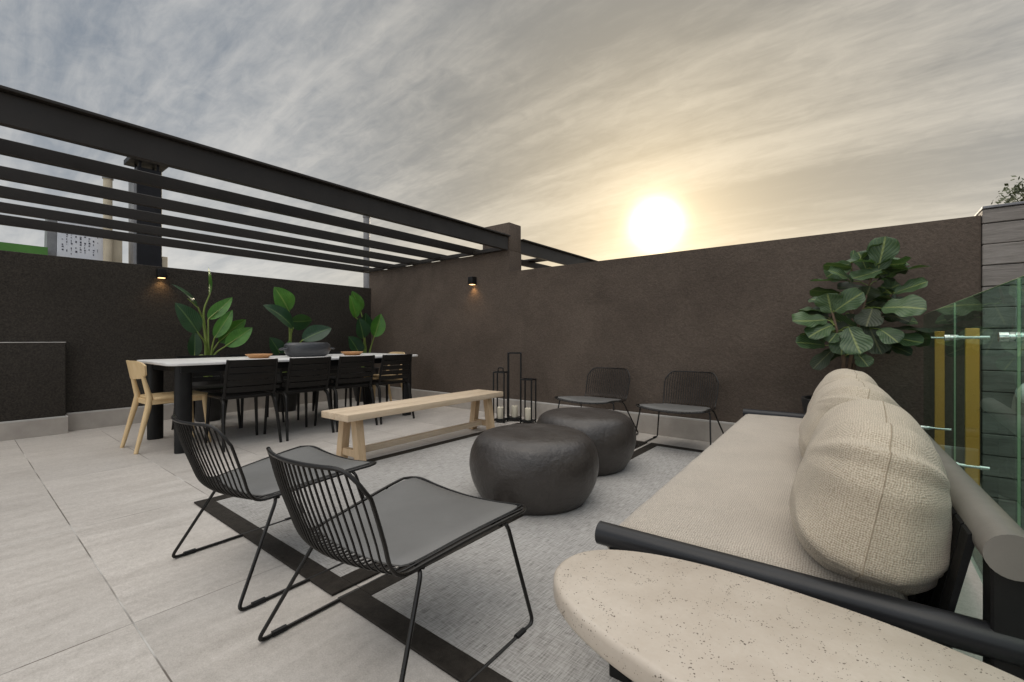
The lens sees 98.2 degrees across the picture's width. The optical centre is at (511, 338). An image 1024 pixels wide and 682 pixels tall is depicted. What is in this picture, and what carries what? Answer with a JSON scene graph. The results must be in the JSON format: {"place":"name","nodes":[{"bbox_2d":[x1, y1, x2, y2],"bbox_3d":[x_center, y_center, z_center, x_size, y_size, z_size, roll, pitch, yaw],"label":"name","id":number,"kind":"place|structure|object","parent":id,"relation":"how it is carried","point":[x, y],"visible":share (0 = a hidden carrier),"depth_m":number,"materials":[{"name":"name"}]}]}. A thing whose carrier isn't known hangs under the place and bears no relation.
{"place":"outdoors","nodes":[
{"label":"outdoors","id":0,"kind":"place"},
{"bbox_2d":[0,242,47,254],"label":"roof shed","id":1,"kind":"structure","parent":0,"point":[5,246],"depth_m":6.07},
{"bbox_2d":[0,397,982,681],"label":"terrace floor","id":2,"kind":"structure","parent":0,"point":[98,583],"depth_m":1.77,"materials":[{"name":"tile"}]},
{"bbox_2d":[0,342,67,440],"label":"wall","id":3,"kind":"structure","parent":2,"relation":"on","point":[32,389],"depth_m":4.28,"materials":[{"name":"black paint"}]},
{"bbox_2d":[120,360,210,453],"bbox_3d":[-3.091,0.570,3.974,0.410,0.767,0.564,0,0,35],"label":"wooden chair","id":4,"kind":"object","parent":2,"relation":"on","point":[138,370],"visible":0.94,"depth_m":3.82,"materials":[{"name":"brown wood"}]},
{"bbox_2d":[0,250,370,430],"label":"parapet wall","id":5,"kind":"structure","parent":2,"relation":"on","point":[104,320],"depth_m":4.92,"materials":[{"name":"black paint"}]},
{"bbox_2d":[156,268,166,278],"bbox_3d":[-4.064,-0.754,5.146,0.085,0.102,0.084,0,0,38],"label":"wall lamp","id":6,"kind":"object","parent":5,"relation":"attached to","point":[161,273],"visible":1,"depth_m":5.12,"materials":[{"name":"black metal"}]},
{"bbox_2d":[171,355,240,429],"bbox_3d":[-3.213,0.566,4.678,0.533,0.773,0.488,0,0,36],"label":"dining chair","id":7,"kind":"object","parent":2,"relation":"on","point":[214,377],"visible":0.33,"depth_m":4.76,"materials":[{"name":"black"}]},
{"bbox_2d":[172,268,251,421],"bbox_3d":[-3.518,0.063,5.175,0.467,1.774,0.803,0,0,38],"label":"bird of paradise plant","id":8,"kind":"object","parent":2,"relation":"on","point":[228,331],"visible":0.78,"depth_m":5.12,"materials":[{"name":"green plant"}]},
{"bbox_2d":[205,358,281,451],"bbox_3d":[-2.447,0.566,4.036,0.533,0.773,0.488,0,0,39],"label":"dining chair","id":9,"kind":"object","parent":2,"relation":"on","point":[247,391],"visible":1,"depth_m":3.91,"materials":[{"name":"black plastic"}]},
{"bbox_2d":[225,354,284,427],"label":"dining chair","id":10,"kind":"object","parent":2,"relation":"on","point":[242,399],"visible":0.23,"depth_m":5.03,"materials":[{"name":"black"}]},
{"bbox_2d":[137,353,417,453],"bbox_3d":[-2.345,0.575,4.867,1.050,0.750,2.580,0,0,38],"label":"dining table","id":11,"kind":"object","parent":2,"relation":"on","point":[183,369],"visible":0.67,"depth_m":4.15,"materials":[{"name":"white ceramic"}]},
{"bbox_2d":[245,354,271,357],"bbox_3d":[-2.597,0.179,4.556,0.250,0.042,0.250,0,0,38],"label":"wooden bowl","id":12,"kind":"object","parent":11,"relation":"on","point":[258,355],"visible":0.83,"depth_m":4.47,"materials":[{"name":"brown wood"}]},
{"bbox_2d":[278,342,334,356],"bbox_3d":[-2.291,0.122,4.977,0.331,0.155,0.608,0,0,38],"label":"serving bowl","id":13,"kind":"object","parent":11,"relation":"on","point":[317,349],"visible":1,"depth_m":4.82,"materials":[{"name":"grey ceramic"}]},
{"bbox_2d":[341,351,362,354],"bbox_3d":[-1.941,0.179,5.388,0.260,0.042,0.260,0,0,38],"label":"wooden bowl","id":14,"kind":"object","parent":11,"relation":"on","point":[352,352],"visible":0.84,"depth_m":5.31,"materials":[{"name":"brown wood"}]},
{"bbox_2d":[263,287,330,411],"bbox_3d":[-2.810,0.143,5.863,0.574,1.615,0.785,0,0,68],"label":"bird of paradise plant","id":15,"kind":"object","parent":2,"relation":"on","point":[284,302],"visible":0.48,"depth_m":5.82,"materials":[{"name":"green plant"}]},
{"bbox_2d":[263,356,334,440],"bbox_3d":[-2.131,0.566,4.438,0.533,0.773,0.488,0,0,37],"label":"dining chair","id":16,"kind":"object","parent":2,"relation":"on","point":[305,388],"visible":0.98,"depth_m":4.31,"materials":[{"name":"black plastic"}]},
{"bbox_2d":[277,353,332,419],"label":"dining chair","id":17,"kind":"object","parent":2,"relation":"on","point":[284,371],"visible":0.4,"depth_m":5.45,"materials":[{"name":"black"}]},
{"bbox_2d":[312,352,364,410],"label":"dining chair","id":18,"kind":"object","parent":2,"relation":"on","point":[334,369],"visible":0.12,"depth_m":5.86,"materials":[{"name":"black"}]},
{"bbox_2d":[314,355,377,431],"bbox_3d":[-1.812,0.566,4.841,0.533,0.773,0.488,0,0,39],"label":"dining chair","id":19,"kind":"object","parent":2,"relation":"on","point":[351,382],"visible":0.97,"depth_m":4.71,"materials":[{"name":"black plastic"}]},
{"bbox_2d":[348,291,385,401],"bbox_3d":[-2.285,0.117,6.760,0.440,1.667,0.586,0,0,38],"label":"bird of paradise plant","id":20,"kind":"object","parent":2,"relation":"on","point":[366,324],"visible":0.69,"depth_m":6.66,"materials":[{"name":"green plant"}]},
{"bbox_2d":[359,352,404,403],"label":"wooden chair","id":21,"kind":"object","parent":2,"relation":"on","point":[375,376],"visible":0.17,"depth_m":6.08,"materials":[{"name":"brown wood"}]},
{"bbox_2d":[356,354,414,423],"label":"dining chair","id":22,"kind":"object","parent":2,"relation":"on","point":[389,378],"visible":0.88,"depth_m":5.10,"materials":[{"name":"black"}]},
{"bbox_2d":[321,389,502,460],"bbox_3d":[-0.772,0.750,3.996,0.350,0.400,1.800,0,0,37],"label":"wooden bench","id":23,"kind":"object","parent":2,"relation":"on","point":[353,417],"visible":0.84,"depth_m":3.66,"materials":[{"name":"brown wood"}]},
{"bbox_2d":[194,423,646,595],"bbox_3d":[-0.300,0.944,3.294,1.490,0.010,3.058,0,0,38],"label":"rug","id":24,"kind":"object","parent":2,"relation":"on","point":[445,463],"visible":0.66,"depth_m":2.53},
{"bbox_2d":[171,415,376,610],"bbox_3d":[-1.043,0.628,1.937,0.656,0.646,0.700,0,0,36],"label":"wire lounge chair","id":25,"kind":"object","parent":24,"relation":"on","point":[255,481],"visible":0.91,"depth_m":1.75,"materials":[{"name":"black metal"}]},
{"bbox_2d":[469,423,598,515],"bbox_3d":[0.132,0.744,2.633,0.753,0.394,0.745,0,0,38],"label":"pouf","id":26,"kind":"object","parent":24,"relation":"on","point":[538,469],"visible":0.99,"depth_m":2.35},
{"bbox_2d":[537,407,635,475],"bbox_3d":[0.537,0.744,3.320,0.758,0.394,0.740,0,0,38],"label":"pouf","id":27,"kind":"object","parent":24,"relation":"on","point":[611,434],"visible":0.71,"depth_m":3.04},
{"bbox_2d":[369,222,520,414],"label":"parapet wall","id":28,"kind":"structure","parent":2,"relation":"on","point":[446,323],"depth_m":6.22,"materials":[{"name":"paint"}]},
{"bbox_2d":[468,276,476,284],"bbox_3d":[-0.529,-0.769,5.902,0.084,0.102,0.085,0,0,38],"label":"wall lamp","id":29,"kind":"object","parent":28,"relation":"attached to","point":[472,280],"visible":1,"depth_m":5.87,"materials":[{"name":"black metal"}]},
{"bbox_2d":[493,367,506,422],"bbox_3d":[-0.130,0.638,5.069,0.139,0.624,0.139,0,0,18],"label":"lantern","id":30,"kind":"object","parent":2,"relation":"on","point":[504,419],"visible":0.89,"depth_m":5.01,"materials":[{"name":"black metal"}]},
{"bbox_2d":[497,406,502,418],"bbox_3d":[-0.130,0.839,5.069,0.076,0.142,0.076,0,0,38],"label":"candle","id":31,"kind":"object","parent":30,"relation":"on","point":[500,412],"visible":0.85,"depth_m":5.04,"materials":[{"name":"beige wax"}]},
{"bbox_2d":[507,352,521,421],"bbox_3d":[0.030,0.555,5.159,0.159,0.790,0.159,0,0,3],"label":"lantern","id":32,"kind":"object","parent":2,"relation":"on","point":[510,417],"visible":0.81,"depth_m":5.08,"materials":[{"name":"black metal"}]},
{"bbox_2d":[511,405,517,416],"bbox_3d":[0.030,0.839,5.159,0.076,0.142,0.076,0,0,38],"label":"candle","id":33,"kind":"object","parent":32,"relation":"on","point":[514,410],"visible":1,"depth_m":5.13,"materials":[{"name":"beige wax"}]},
{"bbox_2d":[338,443,703,681],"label":"rug","id":34,"kind":"object","parent":2,"relation":"on","point":[472,616],"visible":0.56,"depth_m":1.63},
{"bbox_2d":[258,446,533,681],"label":"wire lounge chair","id":35,"kind":"object","parent":34,"relation":"on","point":[409,521],"visible":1,"depth_m":1.32,"materials":[{"name":"black metal"}]},
{"bbox_2d":[520,378,535,422],"bbox_3d":[0.182,0.700,4.988,0.144,0.500,0.144,0,0,24],"label":"lantern","id":36,"kind":"object","parent":2,"relation":"on","point":[531,420],"visible":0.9,"depth_m":4.96,"materials":[{"name":"black metal"}]},
{"bbox_2d":[525,408,530,419],"bbox_3d":[0.182,0.839,4.988,0.076,0.142,0.076,0,0,38],"label":"candle","id":37,"kind":"object","parent":36,"relation":"on","point":[527,413],"visible":0.94,"depth_m":4.96,"materials":[{"name":"beige wax"}]},
{"bbox_2d":[555,367,638,434],"bbox_3d":[0.837,0.628,4.389,0.656,0.646,0.700,0,0,38],"label":"wire lounge chair","id":38,"kind":"object","parent":2,"relation":"on","point":[585,399],"visible":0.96,"depth_m":4.45,"materials":[{"name":"black metal"}]},
{"bbox_2d":[635,371,723,445],"bbox_3d":[1.484,0.628,3.878,0.656,0.646,0.700,0,0,38],"label":"wire lounge chair","id":39,"kind":"object","parent":2,"relation":"on","point":[677,408],"visible":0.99,"depth_m":3.93,"materials":[{"name":"black metal"}]},
{"bbox_2d":[509,215,980,477],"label":"parapet wall","id":40,"kind":"structure","parent":2,"relation":"on","point":[650,323],"depth_m":4.04,"materials":[{"name":"paint"}]},
{"bbox_2d":[553,550,1023,681],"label":"side table","id":41,"kind":"object","parent":2,"relation":"on","point":[634,616],"visible":1,"depth_m":0.81,"materials":[{"name":"stone"}]},
{"bbox_2d":[595,406,1023,681],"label":"outdoor sofa","id":42,"kind":"object","parent":2,"relation":"on","point":[721,502],"visible":0.6,"depth_m":1.11,"materials":[{"name":"beige fabric"}]},
{"bbox_2d":[807,369,878,409],"bbox_3d":[1.933,0.377,2.571,0.340,0.392,0.795,17,10,35],"label":"back cushion","id":43,"kind":"object","parent":42,"relation":"on","point":[835,375],"visible":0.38,"depth_m":2.47,"materials":[{"name":"fabric"}]},
{"bbox_2d":[798,378,898,457],"bbox_3d":[1.465,0.377,1.924,0.342,0.392,0.800,17,10,34],"label":"back cushion","id":44,"kind":"object","parent":42,"relation":"on","point":[827,397],"visible":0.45,"depth_m":1.76,"materials":[{"name":"fabric"}]},
{"bbox_2d":[789,399,951,595],"bbox_3d":[0.997,0.382,1.238,0.326,0.407,0.812,14,8,36],"label":"back cushion","id":45,"kind":"object","parent":42,"relation":"on","point":[870,503],"visible":0.96,"depth_m":0.95,"materials":[{"name":"fabric"}]},
{"bbox_2d":[792,236,931,413],"bbox_3d":[2.448,0.126,3.140,0.772,1.648,0.516,0,0,38],"label":"fiddle leaf fig","id":46,"kind":"object","parent":2,"relation":"on","point":[851,336],"visible":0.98,"depth_m":3.06,"materials":[{"name":"plant"}]},
{"bbox_2d":[920,275,1023,575],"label":"glass balustrade","id":47,"kind":"object","parent":2,"relation":"on","point":[972,337],"visible":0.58,"depth_m":2.14,"materials":[{"name":"clear glass"}]},
{"bbox_2d":[0,0,1023,286],"label":"sky","id":48,"kind":"structure","parent":0,"point":[601,130],"materials":[{"name":"grey"}]},
{"label":"ground","id":49,"kind":"structure","parent":0,"visible":0},
{"bbox_2d":[44,219,102,260],"bbox_3d":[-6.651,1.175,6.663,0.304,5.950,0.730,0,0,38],"label":"building","id":50,"kind":"structure","parent":49,"relation":"on","point":[70,245],"depth_m":6.59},
{"bbox_2d":[102,176,113,261],"bbox_3d":[-6.212,0.820,6.820,0.136,6.660,0.136,0,0,38],"label":"vent pipe","id":51,"kind":"object","parent":49,"relation":"on","point":[107,245],"visible":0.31,"depth_m":6.78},
{"bbox_2d":[113,240,121,262],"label":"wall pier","id":52,"kind":"structure","parent":49,"relation":"on","point":[117,250],"depth_m":6.95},
{"bbox_2d":[124,157,167,266],"bbox_3d":[-5.972,0.620,7.261,0.530,7.060,0.490,0,0,38],"label":"chimney","id":53,"kind":"object","parent":49,"relation":"on","point":[144,254],"visible":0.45,"depth_m":7.14,"materials":[{"name":"black metal"}]},
{"bbox_2d":[0,85,596,273],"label":"pergola","id":54,"kind":"object","parent":49,"relation":"on","point":[34,114],"visible":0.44,"depth_m":3.86,"materials":[{"name":"paint"}]},
{"bbox_2d":[363,215,370,287],"bbox_3d":[-3.401,0.625,10.385,0.180,7.050,0.180,0,0,38],"label":"vent pipe","id":55,"kind":"object","parent":49,"relation":"on","point":[366,219],"visible":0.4,"depth_m":10.32,"materials":[{"name":"grey metal"}]},
{"bbox_2d":[974,201,1023,529],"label":"board wall","id":56,"kind":"structure","parent":49,"relation":"on","point":[1002,243],"depth_m":2.95,"materials":[{"name":"wood"}]},
{"bbox_2d":[1015,383,1023,402],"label":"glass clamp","id":57,"kind":"object","parent":56,"relation":"attached to","point":[1022,393],"visible":0.54,"depth_m":2.81,"materials":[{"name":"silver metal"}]},
{"bbox_2d":[991,175,1023,203],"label":"garden tree","id":58,"kind":"object","parent":49,"relation":"on","point":[1017,189],"visible":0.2,"depth_m":9.68,"materials":[{"name":"green plant"}]}
]}

